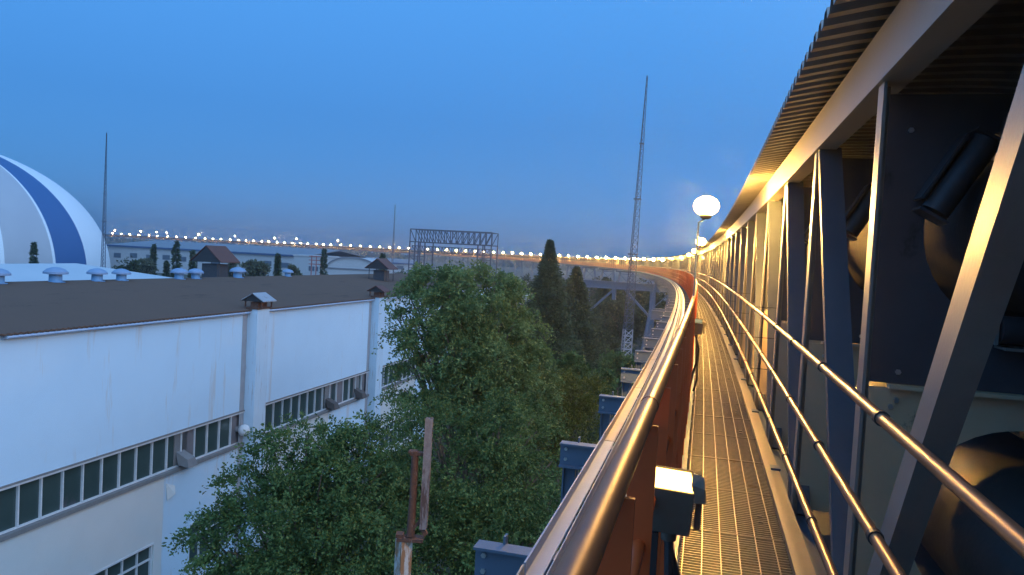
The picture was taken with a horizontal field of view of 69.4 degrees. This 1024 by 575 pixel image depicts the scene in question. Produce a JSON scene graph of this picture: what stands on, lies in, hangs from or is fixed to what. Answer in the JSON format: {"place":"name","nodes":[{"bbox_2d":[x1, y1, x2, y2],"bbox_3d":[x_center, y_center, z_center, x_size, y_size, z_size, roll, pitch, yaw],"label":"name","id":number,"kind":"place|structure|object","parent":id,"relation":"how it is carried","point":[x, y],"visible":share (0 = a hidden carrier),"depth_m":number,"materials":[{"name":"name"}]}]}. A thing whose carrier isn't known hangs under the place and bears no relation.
{"place":"outdoors","nodes":[
{"label":"outdoors","id":0,"kind":"place"},
{"bbox_2d":[0,155,110,267],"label":"storage dome","id":1,"kind":"structure","parent":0,"point":[55,221],"depth_m":238.99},
{"bbox_2d":[228,263,239,276],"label":"tree","id":2,"kind":"object","parent":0,"point":[230,265],"visible":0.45,"depth_m":129.39,"materials":[{"name":"green plant"}]},
{"bbox_2d":[107,242,667,574],"bbox_3d":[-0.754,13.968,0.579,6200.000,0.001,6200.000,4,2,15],"label":"ground","id":3,"kind":"structure","parent":0,"point":[588,276],"depth_m":630.04,"materials":[{"name":"soil"}]},
{"bbox_2d":[28,241,38,263],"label":"conifer","id":4,"kind":"object","parent":3,"relation":"on","point":[33,251],"visible":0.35,"depth_m":139.87,"materials":[{"name":"green plant"}]},
{"bbox_2d":[0,263,171,281],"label":"sheet roof shed","id":5,"kind":"structure","parent":3,"relation":"on","point":[31,272],"depth_m":43.87,"materials":[{"name":"white"}]},
{"bbox_2d":[101,133,106,267],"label":"lattice mast","id":6,"kind":"object","parent":3,"relation":"on","point":[104,207],"visible":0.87,"depth_m":205.06,"materials":[{"name":"metal"}]},
{"bbox_2d":[112,256,140,272],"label":"tree","id":7,"kind":"object","parent":3,"relation":"on","point":[133,265],"visible":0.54,"depth_m":139.00,"materials":[{"name":"green plant"}]},
{"bbox_2d":[137,257,157,273],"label":"tree","id":8,"kind":"object","parent":3,"relation":"on","point":[147,266],"visible":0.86,"depth_m":144.59,"materials":[{"name":"green plant"}]},
{"bbox_2d":[150,244,158,274],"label":"conifer","id":9,"kind":"object","parent":3,"relation":"on","point":[153,254],"visible":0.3,"depth_m":149.88,"materials":[{"name":"green plant"}]},
{"bbox_2d":[161,260,170,276],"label":"conifer","id":10,"kind":"object","parent":3,"relation":"on","point":[166,268],"visible":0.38,"depth_m":149.76,"materials":[{"name":"green plant"}]},
{"bbox_2d":[169,240,182,277],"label":"conifer","id":11,"kind":"object","parent":3,"relation":"on","point":[176,256],"visible":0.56,"depth_m":149.86,"materials":[{"name":"green plant"}]},
{"bbox_2d":[187,249,197,277],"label":"conifer","id":12,"kind":"object","parent":3,"relation":"on","point":[193,263],"visible":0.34,"depth_m":149.79,"materials":[{"name":"green plant"}]},
{"bbox_2d":[106,240,366,275],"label":"warehouse","id":13,"kind":"structure","parent":3,"relation":"on","point":[119,252],"depth_m":297.77,"materials":[{"name":"white paint"}]},
{"bbox_2d":[114,253,120,257],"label":"window","id":14,"kind":"structure","parent":13,"relation":"in","point":[118,255],"depth_m":299.28,"materials":[{"name":"grey"}]},
{"bbox_2d":[130,253,136,257],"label":"window","id":15,"kind":"structure","parent":13,"relation":"in","point":[134,255],"depth_m":298.04,"materials":[{"name":"grey"}]},
{"bbox_2d":[162,255,169,259],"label":"window","id":16,"kind":"structure","parent":13,"relation":"in","point":[164,257],"depth_m":295.50,"materials":[{"name":"grey"}]},
{"bbox_2d":[281,262,288,267],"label":"window","id":17,"kind":"structure","parent":13,"relation":"in","point":[285,265],"depth_m":286.55,"materials":[{"name":"grey"}]},
{"bbox_2d":[0,273,491,574],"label":"factory hall","id":18,"kind":"structure","parent":3,"relation":"on","point":[110,389],"depth_m":27.58,"materials":[{"name":"white paint"}]},
{"bbox_2d":[0,268,10,283],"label":"ventilator","id":19,"kind":"object","parent":18,"relation":"on","point":[3,273],"visible":1,"depth_m":30.07,"materials":[{"name":"blue paint"}]},
{"bbox_2d":[43,267,68,282],"bbox_3d":[-20.288,-0.575,32.878,1.005,0.682,1.005,4,2,15],"label":"ventilator","id":20,"kind":"object","parent":18,"relation":"on","point":[55,274],"visible":0.99,"depth_m":32.63,"materials":[{"name":"blue paint"}]},
{"bbox_2d":[86,268,107,281],"bbox_3d":[-19.724,-0.609,35.162,0.918,0.623,0.918,4,2,15],"label":"ventilator","id":21,"kind":"object","parent":18,"relation":"on","point":[97,274],"visible":0.98,"depth_m":34.94,"materials":[{"name":"blue paint"}]},
{"bbox_2d":[111,269,130,280],"bbox_3d":[-19.356,-0.639,36.648,0.882,0.599,0.882,4,2,15],"label":"ventilator","id":22,"kind":"object","parent":18,"relation":"on","point":[121,274],"visible":0.99,"depth_m":36.43,"materials":[{"name":"blue paint"}]},
{"bbox_2d":[0,410,244,541],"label":"window","id":23,"kind":"structure","parent":18,"relation":"in","point":[30,503],"depth_m":25.26,"materials":[{"name":"grey glass"}]},
{"bbox_2d":[91,543,153,574],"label":"window","id":24,"kind":"structure","parent":18,"relation":"in","point":[139,562],"depth_m":27.07,"materials":[{"name":"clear glass"}]},
{"bbox_2d":[166,484,174,499],"bbox_3d":[-13.140,7.849,28.558,0.151,0.680,0.470,4,2,15],"label":"torn sheet","id":25,"kind":"object","parent":18,"relation":"attached to","point":[170,490],"visible":1,"depth_m":28.49,"materials":[{"name":"white paper"}]},
{"bbox_2d":[170,268,187,279],"bbox_3d":[-18.336,-0.765,40.755,0.915,0.621,0.915,4,2,15],"label":"ventilator","id":26,"kind":"object","parent":18,"relation":"on","point":[179,273],"visible":0.98,"depth_m":40.53,"materials":[{"name":"blue paint"}]},
{"bbox_2d":[173,432,197,467],"bbox_3d":[-12.796,6.362,29.111,0.670,1.280,0.741,4,2,15],"label":"exhaust hood","id":27,"kind":"object","parent":18,"relation":"attached to","point":[184,458],"visible":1,"depth_m":28.95,"materials":[{"name":"grey metal"}]},
{"bbox_2d":[188,268,203,278],"bbox_3d":[-18.005,-0.789,42.096,0.876,0.594,0.876,4,2,15],"label":"ventilator","id":28,"kind":"object","parent":18,"relation":"on","point":[195,273],"visible":0.96,"depth_m":41.88,"materials":[{"name":"blue paint"}]},
{"bbox_2d":[189,513,229,563],"bbox_3d":[-12.768,10.393,31.285,0.200,1.800,2.800,4,2,14],"label":"window","id":29,"kind":"structure","parent":18,"relation":"in","point":[191,555],"depth_m":30.61,"materials":[{"name":"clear glass"}]},
{"bbox_2d":[190,245,239,276],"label":"house","id":30,"kind":"structure","parent":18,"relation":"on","point":[216,254],"depth_m":52.04,"materials":[{"name":"metal"}]},
{"bbox_2d":[229,267,245,277],"bbox_3d":[-17.041,-0.935,45.970,0.986,0.669,0.986,4,2,15],"label":"ventilator","id":31,"kind":"object","parent":18,"relation":"on","point":[237,272],"visible":0.96,"depth_m":45.73,"materials":[{"name":"blue paint"}]},
{"bbox_2d":[235,424,249,435],"bbox_3d":[-11.901,6.302,32.678,0.673,0.520,0.507,4,2,15],"label":"exhaust hood","id":32,"kind":"object","parent":18,"relation":"attached to","point":[240,431],"visible":0.89,"depth_m":32.50,"materials":[{"name":"white metal"}]},
{"bbox_2d":[282,269,293,276],"bbox_3d":[-15.646,-1.023,51.614,0.776,0.526,0.776,4,2,15],"label":"ventilator","id":33,"kind":"object","parent":18,"relation":"on","point":[287,272],"visible":0.95,"depth_m":51.42,"materials":[{"name":"blue paint"}]},
{"bbox_2d":[265,370,368,433],"bbox_3d":[-10.363,6.063,39.818,0.270,1.608,12.050,4,2,14],"label":"window","id":34,"kind":"structure","parent":18,"relation":"in","point":[311,401],"depth_m":39.03,"materials":[{"name":"grey glass"}]},
{"bbox_2d":[324,384,339,409],"bbox_3d":[-9.896,6.034,40.803,0.670,1.280,0.741,4,2,15],"label":"exhaust hood","id":35,"kind":"object","parent":18,"relation":"attached to","point":[330,403],"visible":1,"depth_m":40.65,"materials":[{"name":"grey metal"}]},
{"bbox_2d":[342,441,359,463],"bbox_3d":[-9.640,10.039,43.898,0.200,1.800,2.800,4,2,14],"label":"window","id":36,"kind":"structure","parent":18,"relation":"in","point":[351,454],"depth_m":44.34,"materials":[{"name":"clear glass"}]},
{"bbox_2d":[352,376,366,398],"bbox_3d":[-9.053,5.938,44.198,0.670,1.280,0.740,4,2,15],"label":"exhaust hood","id":37,"kind":"object","parent":18,"relation":"attached to","point":[360,393],"visible":0.96,"depth_m":44.02,"materials":[{"name":"grey metal"}]},
{"bbox_2d":[365,258,397,281],"bbox_3d":[-10.578,-1.432,59.937,2.138,1.860,1.932,4,2,15],"label":"roof vent","id":38,"kind":"object","parent":18,"relation":"on","point":[386,264],"visible":0.84,"depth_m":59.44,"materials":[{"name":"metal"}]},
{"bbox_2d":[379,416,409,450],"bbox_3d":[-8.051,9.859,50.302,0.200,1.800,5.800,4,2,14],"label":"window","id":39,"kind":"structure","parent":18,"relation":"in","point":[407,416],"depth_m":49.91,"materials":[{"name":"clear glass"}]},
{"bbox_2d":[381,352,434,390],"bbox_3d":[-7.235,5.709,52.431,0.270,1.608,12.050,4,2,14],"label":"window","id":40,"kind":"structure","parent":18,"relation":"in","point":[384,380],"depth_m":49.68,"materials":[{"name":"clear glass"}]},
{"bbox_2d":[239,258,271,276],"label":"tree","id":41,"kind":"object","parent":3,"relation":"on","point":[254,267],"visible":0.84,"depth_m":117.17,"materials":[{"name":"green plant"}]},
{"bbox_2d":[234,292,276,551],"bbox_3d":[-11.709,6.111,33.310,1.171,11.790,1.361,4,2,15],"label":"chimney shaft","id":42,"kind":"object","parent":3,"relation":"on","point":[254,356],"visible":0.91,"depth_m":32.95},
{"bbox_2d":[273,252,281,275],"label":"conifer","id":43,"kind":"object","parent":3,"relation":"on","point":[277,271],"visible":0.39,"depth_m":119.84,"materials":[{"name":"green plant"}]},
{"bbox_2d":[288,263,302,275],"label":"tree","id":44,"kind":"object","parent":3,"relation":"on","point":[294,269],"visible":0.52,"depth_m":111.51,"materials":[{"name":"green plant"}]},
{"bbox_2d":[161,409,438,574],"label":"broadleaf tree","id":45,"kind":"object","parent":3,"relation":"on","point":[334,506],"visible":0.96,"depth_m":19.92,"materials":[{"name":"green plant"}]},
{"bbox_2d":[309,255,321,274],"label":"red rack","id":46,"kind":"object","parent":3,"relation":"on","point":[316,260],"visible":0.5,"depth_m":189.79,"materials":[{"name":"red metal"}]},
{"bbox_2d":[293,254,338,274],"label":"office block","id":47,"kind":"structure","parent":3,"relation":"on","point":[301,262],"depth_m":239.27,"materials":[{"name":"grey paint"}]},
{"bbox_2d":[319,247,327,274],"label":"conifer","id":48,"kind":"object","parent":3,"relation":"on","point":[323,264],"visible":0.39,"depth_m":149.87,"materials":[{"name":"green plant"}]},
{"bbox_2d":[327,257,391,274],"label":"arched hall","id":49,"kind":"structure","parent":3,"relation":"on","point":[349,265],"depth_m":199.89,"materials":[{"name":"white metal"}]},
{"bbox_2d":[104,236,639,273],"bbox_3d":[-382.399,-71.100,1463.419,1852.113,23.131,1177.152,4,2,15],"label":"distant woods","id":50,"kind":"object","parent":3,"relation":"on","point":[113,240],"visible":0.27,"depth_m":1071.57,"materials":[{"name":"green plant"}]},
{"bbox_2d":[361,285,389,475],"bbox_3d":[-8.580,5.757,45.923,1.171,11.790,1.361,4,2,15],"label":"chimney shaft","id":51,"kind":"object","parent":3,"relation":"on","point":[374,366],"visible":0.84,"depth_m":45.57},
{"bbox_2d":[378,253,385,269],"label":"conifer","id":52,"kind":"object","parent":3,"relation":"on","point":[382,255],"visible":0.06,"depth_m":129.85,"materials":[{"name":"green plant"}]},
{"bbox_2d":[392,205,395,261],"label":"lattice mast","id":53,"kind":"object","parent":3,"relation":"on","point":[393,238],"visible":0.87,"depth_m":420.21,"materials":[{"name":"metal"}]},
{"bbox_2d":[367,257,422,272],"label":"warehouse","id":54,"kind":"structure","parent":3,"relation":"on","point":[399,264],"depth_m":420.20,"materials":[{"name":"white"}]},
{"bbox_2d":[394,417,433,574],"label":"rusty post","id":55,"kind":"object","parent":3,"relation":"on","point":[403,553],"visible":1,"depth_m":11.93,"materials":[{"name":"metal"}]},
{"bbox_2d":[425,255,431,265],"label":"support trestle","id":56,"kind":"object","parent":3,"relation":"on","point":[427,259],"visible":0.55,"depth_m":514.69,"materials":[{"name":"grey metal"}]},
{"bbox_2d":[408,228,498,283],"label":"lattice gantry","id":57,"kind":"object","parent":3,"relation":"on","point":[419,251],"visible":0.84,"depth_m":226.73,"materials":[{"name":"metal"}]},
{"bbox_2d":[462,257,468,269],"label":"support trestle","id":58,"kind":"object","parent":3,"relation":"on","point":[467,262],"visible":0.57,"depth_m":455.04,"materials":[{"name":"grey metal"}]},
{"bbox_2d":[368,259,571,533],"bbox_3d":[-1.440,5.786,29.523,7.233,13.911,7.491,1,3,-41],"label":"broadleaf tree","id":59,"kind":"object","parent":3,"relation":"on","point":[466,370],"visible":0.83,"depth_m":28.49,"materials":[{"name":"green plant"}]},
{"bbox_2d":[361,382,579,574],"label":"broadleaf tree","id":60,"kind":"object","parent":3,"relation":"on","point":[515,518],"visible":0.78,"depth_m":23.08,"materials":[{"name":"green plant"}]},
{"bbox_2d":[303,325,693,573],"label":"undergrowth","id":61,"kind":"object","parent":3,"relation":"on","point":[588,428],"visible":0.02,"depth_m":52.77,"materials":[{"name":"green plant"}]},
{"bbox_2d":[495,259,505,272],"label":"support trestle","id":62,"kind":"object","parent":3,"relation":"on","point":[498,262],"visible":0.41,"depth_m":393.60,"materials":[{"name":"grey metal"}]},
{"bbox_2d":[513,261,523,279],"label":"support trestle","id":63,"kind":"object","parent":3,"relation":"on","point":[515,267],"visible":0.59,"depth_m":361.35,"materials":[{"name":"grey metal"}]},
{"bbox_2d":[520,273,534,293],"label":"tree","id":64,"kind":"object","parent":3,"relation":"on","point":[526,279],"visible":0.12,"depth_m":209.25,"materials":[{"name":"green plant"}]},
{"bbox_2d":[528,262,539,283],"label":"support trestle","id":65,"kind":"object","parent":3,"relation":"on","point":[533,265],"visible":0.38,"depth_m":328.90,"materials":[{"name":"grey metal"}]},
{"bbox_2d":[526,341,564,451],"bbox_3d":[1.943,7.866,50.072,3.548,8.394,3.391,3,2,-10],"label":"tree","id":66,"kind":"object","parent":3,"relation":"on","point":[545,365],"visible":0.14,"depth_m":49.81,"materials":[{"name":"green plant"}]},
{"bbox_2d":[511,239,594,397],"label":"conifer","id":67,"kind":"object","parent":3,"relation":"on","point":[547,284],"visible":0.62,"depth_m":71.33,"materials":[{"name":"green plant"}]},
{"bbox_2d":[519,360,612,550],"bbox_3d":[2.154,7.982,32.780,5.265,9.621,5.611,4,2,15],"label":"broadleaf tree","id":68,"kind":"object","parent":3,"relation":"on","point":[576,408],"visible":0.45,"depth_m":32.46,"materials":[{"name":"green plant"}]},
{"bbox_2d":[565,265,576,279],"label":"support trestle","id":69,"kind":"object","parent":3,"relation":"on","point":[567,270],"visible":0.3,"depth_m":263.76,"materials":[{"name":"grey metal"}]},
{"bbox_2d":[550,348,592,404],"bbox_3d":[3.464,8.027,46.090,2.711,8.560,2.798,4,2,15],"label":"tree","id":70,"kind":"object","parent":3,"relation":"on","point":[577,360],"visible":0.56,"depth_m":45.68,"materials":[{"name":"green plant"}]},
{"bbox_2d":[561,266,613,368],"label":"conifer","id":71,"kind":"object","parent":3,"relation":"on","point":[576,290],"visible":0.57,"depth_m":87.23,"materials":[{"name":"green plant"}]},
{"bbox_2d":[583,266,597,280],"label":"support trestle","id":72,"kind":"object","parent":3,"relation":"on","point":[585,270],"visible":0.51,"depth_m":230.93,"materials":[{"name":"grey metal"}]},
{"bbox_2d":[590,276,602,300],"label":"tree","id":73,"kind":"object","parent":3,"relation":"on","point":[592,290],"visible":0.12,"depth_m":229.00,"materials":[{"name":"green plant"}]},
{"bbox_2d":[586,367,618,395],"bbox_3d":[5.974,8.796,50.140,2.310,6.966,2.548,4,2,15],"label":"tree","id":74,"kind":"object","parent":3,"relation":"on","point":[606,374],"visible":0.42,"depth_m":49.54,"materials":[{"name":"green plant"}]},
{"bbox_2d":[589,277,620,329],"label":"conifer","id":75,"kind":"object","parent":3,"relation":"on","point":[600,293],"visible":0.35,"depth_m":149.15,"materials":[{"name":"green plant"}]},
{"bbox_2d":[589,314,622,359],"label":"tree","id":76,"kind":"object","parent":3,"relation":"on","point":[616,344],"visible":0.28,"depth_m":104.15,"materials":[{"name":"green plant"}]},
{"bbox_2d":[599,268,615,280],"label":"support trestle","id":77,"kind":"object","parent":3,"relation":"on","point":[602,269],"visible":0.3,"depth_m":197.98,"materials":[{"name":"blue metal"}]},
{"bbox_2d":[593,296,644,339],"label":"tree","id":78,"kind":"object","parent":3,"relation":"on","point":[617,329],"visible":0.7,"depth_m":134.44,"materials":[{"name":"green plant"}]},
{"bbox_2d":[596,348,643,395],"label":"tree","id":79,"kind":"object","parent":3,"relation":"on","point":[610,361],"visible":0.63,"depth_m":69.63,"materials":[{"name":"green plant"}]},
{"bbox_2d":[584,280,665,350],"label":"support portal","id":80,"kind":"object","parent":3,"relation":"on","point":[614,286],"visible":0.42,"depth_m":109.68,"materials":[{"name":"grey metal"}]},
{"bbox_2d":[616,270,635,295],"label":"support trestle","id":81,"kind":"object","parent":3,"relation":"on","point":[619,275],"visible":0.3,"depth_m":164.99,"materials":[{"name":"grey metal"}]},
{"bbox_2d":[621,77,647,358],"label":"lattice mast","id":82,"kind":"object","parent":3,"relation":"on","point":[630,269],"visible":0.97,"depth_m":86.46,"materials":[{"name":"metal"}]},
{"bbox_2d":[628,293,665,334],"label":"tree","id":83,"kind":"object","parent":3,"relation":"on","point":[640,316],"visible":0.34,"depth_m":123.00,"materials":[{"name":"green plant"}]},
{"bbox_2d":[641,278,667,363],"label":"support trestle","id":84,"kind":"object","parent":3,"relation":"on","point":[649,312],"visible":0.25,"depth_m":93.30,"materials":[{"name":"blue metal"}]},
{"bbox_2d":[651,308,678,561],"bbox_3d":[7.514,7.119,29.267,7.200,12.236,4.200,4,2,13],"label":"support trestle","id":85,"kind":"object","parent":3,"relation":"on","point":[656,314],"visible":0.04,"depth_m":28.81,"materials":[{"name":"blue metal"}]},
{"bbox_2d":[654,286,693,423],"bbox_3d":[14.042,6.173,60.608,7.200,12.236,4.200,4,2,10],"label":"support trestle","id":86,"kind":"object","parent":3,"relation":"on","point":[661,288],"visible":0.06,"depth_m":60.04,"materials":[{"name":"blue metal"}]},
{"bbox_2d":[0,0,830,257],"label":"sky","id":87,"kind":"structure","parent":0,"point":[308,121],"materials":[{"name":"blue"}]},
{"bbox_2d":[109,236,815,574],"bbox_3d":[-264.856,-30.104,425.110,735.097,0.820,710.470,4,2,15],"label":"walkway","id":88,"kind":"structure","parent":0,"point":[748,525],"depth_m":5.24,"materials":[{"name":"metal"}]},
{"bbox_2d":[345,249,684,574],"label":"cable tray","id":89,"kind":"object","parent":88,"relation":"on","point":[539,558],"visible":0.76,"depth_m":4.96,"materials":[{"name":"metal"}]},
{"bbox_2d":[106,0,1023,574],"bbox_3d":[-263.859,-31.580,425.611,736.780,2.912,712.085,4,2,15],"label":"conveyor gallery","id":90,"kind":"object","parent":88,"relation":"on","point":[898,124],"visible":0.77,"depth_m":3.16,"materials":[{"name":"grey metal"}]},
{"bbox_2d":[112,236,697,574],"bbox_3d":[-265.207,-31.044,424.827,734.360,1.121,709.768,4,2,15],"label":"handrail","id":91,"kind":"object","parent":90,"relation":"attached to","point":[612,534],"visible":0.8,"depth_m":1.72,"materials":[{"name":"brown metal"}]},
{"bbox_2d":[649,465,705,574],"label":"floodlight","id":92,"kind":"object","parent":91,"relation":"attached to","point":[679,493],"visible":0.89,"depth_m":2.08,"materials":[{"name":"black metal"}]},
{"bbox_2d":[691,249,695,273],"bbox_3d":[7.887,-1.108,32.022,0.280,1.152,0.280,4,2,15],"label":"rail lamp","id":93,"kind":"object","parent":91,"relation":"on","point":[694,251],"visible":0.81,"depth_m":31.95,"materials":[{"name":"white glass"}]},
{"bbox_2d":[691,318,705,390],"bbox_3d":[2.079,0.766,8.325,0.161,0.837,0.129,4,2,15],"label":"floodlight","id":94,"kind":"object","parent":91,"relation":"attached to","point":[700,324],"visible":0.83,"depth_m":8.29,"materials":[{"name":"black metal"}]},
{"bbox_2d":[696,238,705,272],"bbox_3d":[5.017,-0.755,19.759,0.280,1.152,0.280,4,2,15],"label":"rail lamp","id":95,"kind":"object","parent":91,"relation":"on","point":[701,242],"visible":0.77,"depth_m":19.65,"materials":[{"name":"white glass"}]},
{"bbox_2d":[693,196,719,295],"bbox_3d":[2.105,-0.429,8.123,0.280,1.152,0.280,4,2,15],"label":"rail lamp","id":96,"kind":"object","parent":91,"relation":"on","point":[706,207],"visible":0.97,"depth_m":8.04,"materials":[{"name":"white glass"}]},
{"bbox_2d":[104,235,1023,574],"bbox_3d":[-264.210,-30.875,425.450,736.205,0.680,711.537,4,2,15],"label":"tubular belt","id":97,"kind":"object","parent":90,"relation":"on","point":[960,537],"visible":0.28,"depth_m":2.85,"materials":[{"name":"black rubber"}]},
{"bbox_2d":[104,161,1023,312],"bbox_3d":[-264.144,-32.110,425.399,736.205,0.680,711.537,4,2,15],"label":"tubular belt","id":98,"kind":"object","parent":90,"relation":"on","point":[945,246],"visible":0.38,"depth_m":3.18,"materials":[{"name":"black rubber"}]},
{"bbox_2d":[106,235,1023,574],"bbox_3d":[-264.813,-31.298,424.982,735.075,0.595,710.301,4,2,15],"label":"handrail","id":99,"kind":"object","parent":90,"relation":"attached to","point":[992,517],"visible":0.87,"depth_m":1.90,"materials":[{"name":"silver metal"}]},
{"bbox_2d":[632,335,693,564],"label":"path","id":100,"kind":"structure","parent":0,"point":[638,342],"depth_m":125.78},
{"bbox_2d":[609,278,666,320],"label":"tree","id":101,"kind":"object","parent":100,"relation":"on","point":[619,292],"visible":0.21,"depth_m":148.22,"materials":[{"name":"green plant"}]},
{"bbox_2d":[635,292,666,308],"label":"tree","id":102,"kind":"object","parent":100,"relation":"on","point":[641,302],"visible":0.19,"depth_m":129.87,"materials":[{"name":"green plant"}]}
]}

